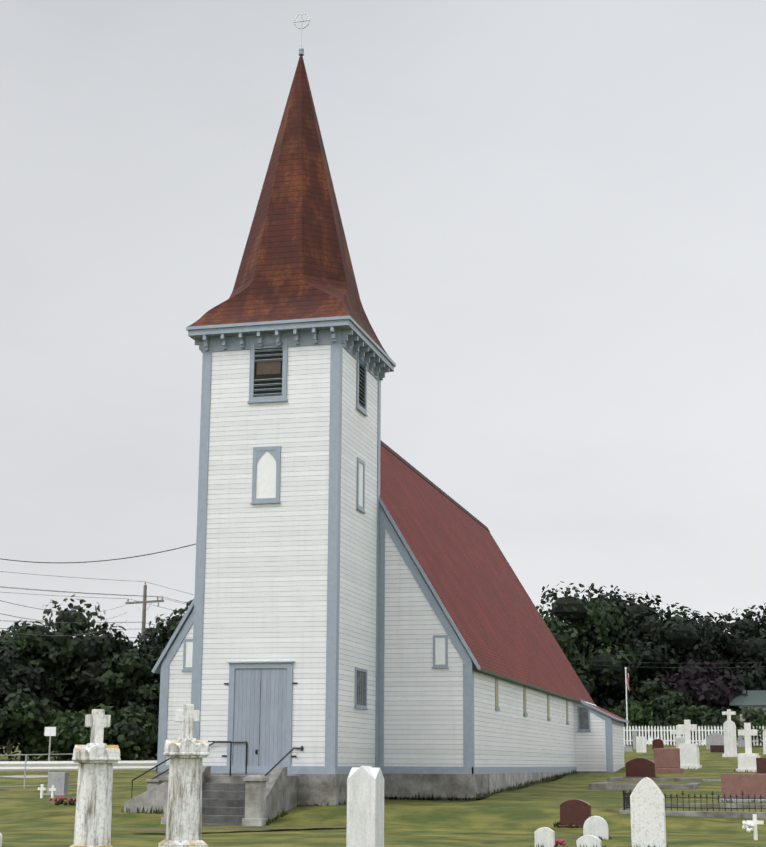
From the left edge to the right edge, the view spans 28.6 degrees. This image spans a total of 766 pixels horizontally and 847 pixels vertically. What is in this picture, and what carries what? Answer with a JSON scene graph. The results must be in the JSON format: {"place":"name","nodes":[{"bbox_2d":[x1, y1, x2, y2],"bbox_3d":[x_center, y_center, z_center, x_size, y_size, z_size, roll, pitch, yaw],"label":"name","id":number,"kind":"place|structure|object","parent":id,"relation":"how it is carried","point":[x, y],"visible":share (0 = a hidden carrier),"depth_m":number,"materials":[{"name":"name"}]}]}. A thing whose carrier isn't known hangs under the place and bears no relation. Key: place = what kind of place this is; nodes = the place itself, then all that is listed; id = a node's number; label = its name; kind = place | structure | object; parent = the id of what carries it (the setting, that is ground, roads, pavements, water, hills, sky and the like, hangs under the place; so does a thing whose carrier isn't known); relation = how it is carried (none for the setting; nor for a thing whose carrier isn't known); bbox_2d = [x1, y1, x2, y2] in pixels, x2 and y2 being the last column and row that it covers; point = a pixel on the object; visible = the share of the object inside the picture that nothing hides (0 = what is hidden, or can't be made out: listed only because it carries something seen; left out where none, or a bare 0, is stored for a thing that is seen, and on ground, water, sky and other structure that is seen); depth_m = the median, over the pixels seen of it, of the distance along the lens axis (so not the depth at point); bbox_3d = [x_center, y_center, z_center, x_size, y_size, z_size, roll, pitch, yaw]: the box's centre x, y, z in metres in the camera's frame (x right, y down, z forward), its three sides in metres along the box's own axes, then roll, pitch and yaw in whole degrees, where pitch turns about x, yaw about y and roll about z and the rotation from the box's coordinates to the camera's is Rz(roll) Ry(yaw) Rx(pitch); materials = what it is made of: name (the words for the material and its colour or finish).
{"place":"outdoors","nodes":[
{"label":"outdoors","id":0,"kind":"place"},
{"bbox_2d":[3,775,47,777],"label":"road","id":1,"kind":"structure","parent":0,"point":[28,776],"depth_m":61.77,"materials":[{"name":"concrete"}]},
{"bbox_2d":[0,743,765,846],"bbox_3d":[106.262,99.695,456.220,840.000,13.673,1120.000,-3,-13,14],"label":"ground","id":2,"kind":"structure","parent":0,"point":[30,817],"depth_m":36.76,"materials":[{"name":"green plant"}]},
{"bbox_2d":[0,685,72,760],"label":"tree","id":3,"kind":"object","parent":2,"relation":"on","point":[19,718],"depth_m":72.41,"materials":[{"name":"green plant"}]},
{"bbox_2d":[0,639,75,751],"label":"tree","id":4,"kind":"object","parent":2,"relation":"on","point":[18,672],"depth_m":75.35,"materials":[{"name":"green plant"}]},
{"bbox_2d":[0,754,76,787],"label":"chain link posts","id":5,"kind":"object","parent":2,"relation":"on","point":[25,767],"visible":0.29,"depth_m":50.14,"materials":[{"name":"silver metal"}]},
{"bbox_2d":[0,619,86,760],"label":"tree","id":6,"kind":"object","parent":2,"relation":"on","point":[32,655],"depth_m":78.04,"materials":[{"name":"green plant"}]},
{"bbox_2d":[38,784,56,797],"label":"grave crosses","id":7,"kind":"object","parent":2,"relation":"on","point":[53,789],"visible":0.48,"depth_m":43.12,"materials":[{"name":"paint"}]},
{"bbox_2d":[44,727,55,771],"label":"road sign","id":8,"kind":"object","parent":2,"relation":"on","point":[50,731],"visible":1,"depth_m":66.94,"materials":[{"name":"silver metal"}]},
{"bbox_2d":[43,772,71,794],"bbox_3d":[-9.688,10.786,44.848,0.755,0.771,0.400,-5,-14,22],"label":"grey headstone","id":9,"kind":"object","parent":2,"relation":"on","point":[59,780],"visible":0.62,"depth_m":44.76,"materials":[{"name":"stone"}]},
{"bbox_2d":[49,796,75,804],"bbox_3d":[-8.513,10.254,40.928,1.143,0.283,0.832,-3,-13,14],"label":"pink flower bed","id":10,"kind":"object","parent":2,"relation":"on","point":[60,800],"visible":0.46,"depth_m":40.72,"materials":[{"name":"pink plant"}]},
{"bbox_2d":[0,595,138,711],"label":"tree","id":11,"kind":"object","parent":2,"relation":"on","point":[71,643],"depth_m":78.55,"materials":[{"name":"green plant"}]},
{"bbox_2d":[0,760,156,770],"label":"guard rail","id":12,"kind":"object","parent":2,"relation":"on","point":[59,765],"visible":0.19,"depth_m":53.68,"materials":[{"name":"silver metal"}]},
{"bbox_2d":[42,709,122,760],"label":"bush","id":13,"kind":"object","parent":2,"relation":"on","point":[63,731],"depth_m":71.45,"materials":[{"name":"green plant"}]},
{"bbox_2d":[64,703,152,760],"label":"bush","id":14,"kind":"object","parent":2,"relation":"on","point":[121,743],"depth_m":71.76,"materials":[{"name":"green plant"}]},
{"bbox_2d":[62,623,159,707],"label":"tree","id":15,"kind":"object","parent":2,"relation":"on","point":[124,644],"depth_m":78.31,"materials":[{"name":"green plant"}]},
{"bbox_2d":[93,649,159,723],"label":"tree","id":16,"kind":"object","parent":2,"relation":"on","point":[141,691],"depth_m":76.84,"materials":[{"name":"green plant"}]},
{"bbox_2d":[108,701,158,760],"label":"tree","id":17,"kind":"object","parent":2,"relation":"on","point":[144,717],"depth_m":73.34,"materials":[{"name":"green plant"}]},
{"bbox_2d":[69,704,209,846],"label":"cross monuments","id":18,"kind":"object","parent":2,"relation":"on","point":[96,757],"visible":1,"depth_m":19.31,"materials":[{"name":"stone"}]},
{"bbox_2d":[125,582,163,640],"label":"utility pole","id":19,"kind":"object","parent":2,"relation":"on","point":[144,602],"visible":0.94,"depth_m":89.89,"materials":[{"name":"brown wood"}]},
{"bbox_2d":[0,544,765,667],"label":"wires","id":20,"kind":"object","parent":19,"relation":"attached to","point":[166,608],"visible":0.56,"depth_m":81.64,"materials":[{"name":"black"}]},
{"bbox_2d":[126,630,169,682],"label":"tree","id":21,"kind":"object","parent":2,"relation":"on","point":[146,642],"depth_m":81.22,"materials":[{"name":"green plant"}]},
{"bbox_2d":[153,651,162,678],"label":"tree","id":22,"kind":"object","parent":2,"relation":"on","point":[155,655],"visible":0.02,"depth_m":79.95,"materials":[{"name":"green plant"}]},
{"bbox_2d":[134,600,192,663],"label":"tree","id":23,"kind":"object","parent":2,"relation":"on","point":[173,622],"depth_m":82.23,"materials":[{"name":"green plant"}]},
{"bbox_2d":[124,766,297,825],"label":"entrance steps","id":24,"kind":"structure","parent":2,"relation":"on","point":[251,800],"depth_m":37.78,"materials":[{"name":"concrete"}]},
{"bbox_2d":[131,741,302,798],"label":"stair handrails","id":25,"kind":"object","parent":24,"relation":"on","point":[288,753],"visible":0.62,"depth_m":39.21,"materials":[{"name":"black metal"}]},
{"bbox_2d":[130,772,578,830],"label":"ground patches","id":26,"kind":"object","parent":2,"relation":"on","point":[327,826],"visible":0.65,"depth_m":34.84,"materials":[{"name":"soil"}]},
{"bbox_2d":[346,766,383,846],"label":"pointed stone","id":27,"kind":"object","parent":2,"relation":"on","point":[365,806],"visible":1,"depth_m":19.43,"materials":[{"name":"stone"}]},
{"bbox_2d":[151,12,628,805],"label":"church","id":28,"kind":"structure","parent":2,"relation":"on","point":[361,598],"depth_m":42.97,"materials":[{"name":"white wood"}]},
{"bbox_2d":[119,767,764,846],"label":"grass tufts","id":29,"kind":"object","parent":2,"relation":"on","point":[556,776],"visible":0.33,"depth_m":42.78,"materials":[{"name":"green plant"}]},
{"bbox_2d":[555,839,565,846],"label":"pink flowers","id":30,"kind":"object","parent":2,"relation":"on","point":[561,842],"visible":0.9,"depth_m":28.50,"materials":[{"name":"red plant"}]},
{"bbox_2d":[541,615,594,690],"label":"tree","id":31,"kind":"object","parent":2,"relation":"on","point":[553,630],"depth_m":96.15,"materials":[{"name":"green plant"}]},
{"bbox_2d":[535,816,608,846],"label":"gravestones","id":32,"kind":"object","parent":2,"relation":"on","point":[595,828],"visible":1,"depth_m":28.23,"materials":[{"name":"stone"}]},
{"bbox_2d":[559,799,590,827],"bbox_3d":[4.509,9.152,35.255,0.823,0.694,0.300,-4,-14,20],"label":"gravestone","id":33,"kind":"object","parent":2,"relation":"on","point":[575,811],"visible":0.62,"depth_m":35.19,"materials":[{"name":"stone"}]},
{"bbox_2d":[564,639,594,696],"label":"tree","id":34,"kind":"object","parent":2,"relation":"on","point":[581,674],"depth_m":94.65,"materials":[{"name":"green plant"}]},
{"bbox_2d":[536,581,638,695],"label":"tree","id":35,"kind":"object","parent":2,"relation":"on","point":[590,608],"depth_m":103.35,"materials":[{"name":"green plant"}]},
{"bbox_2d":[566,583,653,688],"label":"tree","id":36,"kind":"object","parent":2,"relation":"on","point":[614,597],"depth_m":108.99,"materials":[{"name":"green plant"}]},
{"bbox_2d":[589,670,633,710],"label":"tree","id":37,"kind":"object","parent":2,"relation":"on","point":[597,696],"depth_m":99.57,"materials":[{"name":"green plant"}]},
{"bbox_2d":[625,667,629,745],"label":"flagpole","id":38,"kind":"object","parent":2,"relation":"on","point":[626,680],"visible":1,"depth_m":94.56,"materials":[{"name":"white metal"}]},
{"bbox_2d":[624,746,631,751],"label":"stone","id":39,"kind":"object","parent":2,"relation":"on","point":[627,748],"visible":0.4,"depth_m":85.63,"materials":[{"name":"grey stone"}]},
{"bbox_2d":[608,699,653,745],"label":"shrub","id":40,"kind":"object","parent":2,"relation":"on","point":[634,708],"depth_m":94.93,"materials":[{"name":"green plant"}]},
{"bbox_2d":[633,731,637,748],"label":"stone","id":41,"kind":"object","parent":2,"relation":"on","point":[635,733],"visible":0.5,"depth_m":88.82,"materials":[{"name":"grey stone"}]},
{"bbox_2d":[623,758,658,777],"bbox_3d":[9.834,13.210,57.458,1.321,0.884,0.360,-4,-14,20],"label":"gravestone","id":42,"kind":"object","parent":2,"relation":"on","point":[640,767],"visible":0.9,"depth_m":57.38,"materials":[{"name":"stone"}]},
{"bbox_2d":[636,736,646,752],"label":"stone","id":43,"kind":"object","parent":2,"relation":"on","point":[640,744],"visible":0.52,"depth_m":83.44,"materials":[{"name":"stone"}]},
{"bbox_2d":[588,777,701,789],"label":"plot kerb","id":44,"kind":"structure","parent":2,"relation":"on","point":[607,785],"depth_m":49.40,"materials":[{"name":"concrete"}]},
{"bbox_2d":[577,593,715,738],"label":"tree","id":45,"kind":"object","parent":2,"relation":"on","point":[660,643],"depth_m":104.10,"materials":[{"name":"green plant"}]},
{"bbox_2d":[630,777,665,846],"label":"gravestone","id":46,"kind":"object","parent":2,"relation":"on","point":[647,810],"visible":1,"depth_m":28.17,"materials":[{"name":"stone"}]},
{"bbox_2d":[614,677,692,739],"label":"tree","id":47,"kind":"object","parent":2,"relation":"on","point":[640,695],"depth_m":96.82,"materials":[{"name":"green plant"}]},
{"bbox_2d":[652,739,663,748],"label":"stone","id":48,"kind":"object","parent":2,"relation":"on","point":[657,743],"visible":0.83,"depth_m":88.53,"materials":[{"name":"brown stone"}]},
{"bbox_2d":[624,695,700,739],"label":"shrub","id":49,"kind":"object","parent":2,"relation":"on","point":[668,717],"depth_m":94.25,"materials":[{"name":"green plant"}]},
{"bbox_2d":[653,748,683,773],"bbox_3d":[12.195,14.504,64.640,1.306,1.089,0.500,-4,-14,20],"label":"gravestone","id":50,"kind":"object","parent":2,"relation":"on","point":[666,760],"visible":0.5,"depth_m":64.47,"materials":[{"name":"stone"}]},
{"bbox_2d":[672,725,684,747],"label":"white cross","id":51,"kind":"object","parent":2,"relation":"on","point":[679,739],"visible":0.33,"depth_m":88.23,"materials":[{"name":"stone"}]},
{"bbox_2d":[629,603,746,686],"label":"tree","id":52,"kind":"object","parent":2,"relation":"on","point":[727,662],"depth_m":107.05,"materials":[{"name":"green plant"}]},
{"bbox_2d":[677,720,701,768],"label":"cross gravestone","id":53,"kind":"object","parent":2,"relation":"on","point":[689,754],"visible":0.81,"depth_m":66.95,"materials":[{"name":"stone"}]},
{"bbox_2d":[619,803,765,817],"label":"grave curb","id":54,"kind":"structure","parent":2,"relation":"on","point":[721,814],"depth_m":36.34,"materials":[{"name":"concrete"}]},
{"bbox_2d":[623,725,763,745],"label":"picket fence","id":55,"kind":"object","parent":2,"relation":"on","point":[673,740],"visible":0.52,"depth_m":92.45,"materials":[{"name":"white paint"}]},
{"bbox_2d":[622,789,765,811],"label":"iron fence","id":56,"kind":"object","parent":2,"relation":"on","point":[626,796],"visible":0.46,"depth_m":36.56,"materials":[{"name":"black metal"}]},
{"bbox_2d":[666,703,721,744],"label":"shrub","id":57,"kind":"object","parent":2,"relation":"on","point":[698,712],"depth_m":94.36,"materials":[{"name":"green plant"}]},
{"bbox_2d":[654,656,747,744],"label":"tree","id":58,"kind":"object","parent":2,"relation":"on","point":[699,691],"depth_m":98.97,"materials":[{"name":"purple plant"}]},
{"bbox_2d":[702,779,720,780],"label":"grave slab","id":59,"kind":"structure","parent":2,"relation":"on","point":[711,779],"depth_m":55.40,"materials":[{"name":"concrete"}]},
{"bbox_2d":[661,612,765,709],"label":"tree","id":60,"kind":"object","parent":2,"relation":"on","point":[753,671],"depth_m":106.52,"materials":[{"name":"green plant"}]},
{"bbox_2d":[706,733,723,748],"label":"stone","id":61,"kind":"object","parent":2,"relation":"on","point":[715,739],"visible":0.62,"depth_m":88.06,"materials":[{"name":"grey stone"}]},
{"bbox_2d":[696,707,736,736],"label":"shrub","id":62,"kind":"object","parent":2,"relation":"on","point":[713,721],"depth_m":93.36,"materials":[{"name":"green plant"}]},
{"bbox_2d":[710,745,723,752],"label":"stone","id":63,"kind":"object","parent":2,"relation":"on","point":[716,748],"visible":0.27,"depth_m":82.76,"materials":[{"name":"stone"}]},
{"bbox_2d":[722,709,738,756],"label":"tall tablet with cross","id":64,"kind":"object","parent":2,"relation":"on","point":[730,741],"visible":0.83,"depth_m":78.21,"materials":[{"name":"stone"}]},
{"bbox_2d":[706,603,765,678],"bbox_3d":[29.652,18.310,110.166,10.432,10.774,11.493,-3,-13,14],"label":"tree","id":65,"kind":"object","parent":2,"relation":"on","point":[752,626],"depth_m":107.56,"materials":[{"name":"green plant"}]},
{"bbox_2d":[737,714,744,746],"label":"gravestone","id":66,"kind":"object","parent":2,"relation":"on","point":[741,742],"visible":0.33,"depth_m":90.94,"materials":[{"name":"stone"}]},
{"bbox_2d":[719,773,765,801],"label":"gravestone","id":67,"kind":"object","parent":2,"relation":"on","point":[751,785],"visible":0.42,"depth_m":41.13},
{"bbox_2d":[722,707,765,745],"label":"shrub","id":68,"kind":"object","parent":2,"relation":"on","point":[752,713],"depth_m":91.62,"materials":[{"name":"green plant"}]},
{"bbox_2d":[729,690,765,744],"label":"green roof building","id":69,"kind":"structure","parent":2,"relation":"on","point":[755,699],"depth_m":97.31,"materials":[{"name":"white paint"}]},
{"bbox_2d":[736,723,759,771],"bbox_3d":[15.829,14.031,65.202,1.027,2.089,0.856,-5,-14,22],"label":"cross gravestone","id":70,"kind":"object","parent":2,"relation":"on","point":[747,760],"visible":0.9,"depth_m":64.90,"materials":[{"name":"stone"}]},
{"bbox_2d":[742,814,763,839],"bbox_3d":[7.623,8.332,31.023,0.437,0.536,0.182,-3,-13,14],"label":"cross","id":71,"kind":"object","parent":2,"relation":"on","point":[749,824],"visible":0.98,"depth_m":31.02,"materials":[{"name":"white paint"}]},
{"bbox_2d":[756,758,765,773],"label":"gravestone","id":72,"kind":"object","parent":2,"relation":"on","point":[761,765],"visible":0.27,"depth_m":59.14,"materials":[{"name":"stone"}]},
{"bbox_2d":[763,729,765,753],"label":"stone","id":73,"kind":"object","parent":2,"relation":"on","point":[764,741],"visible":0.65,"depth_m":81.17,"materials":[{"name":"stone"}]},
{"bbox_2d":[0,0,765,744],"label":"sky","id":74,"kind":"structure","parent":0,"point":[553,212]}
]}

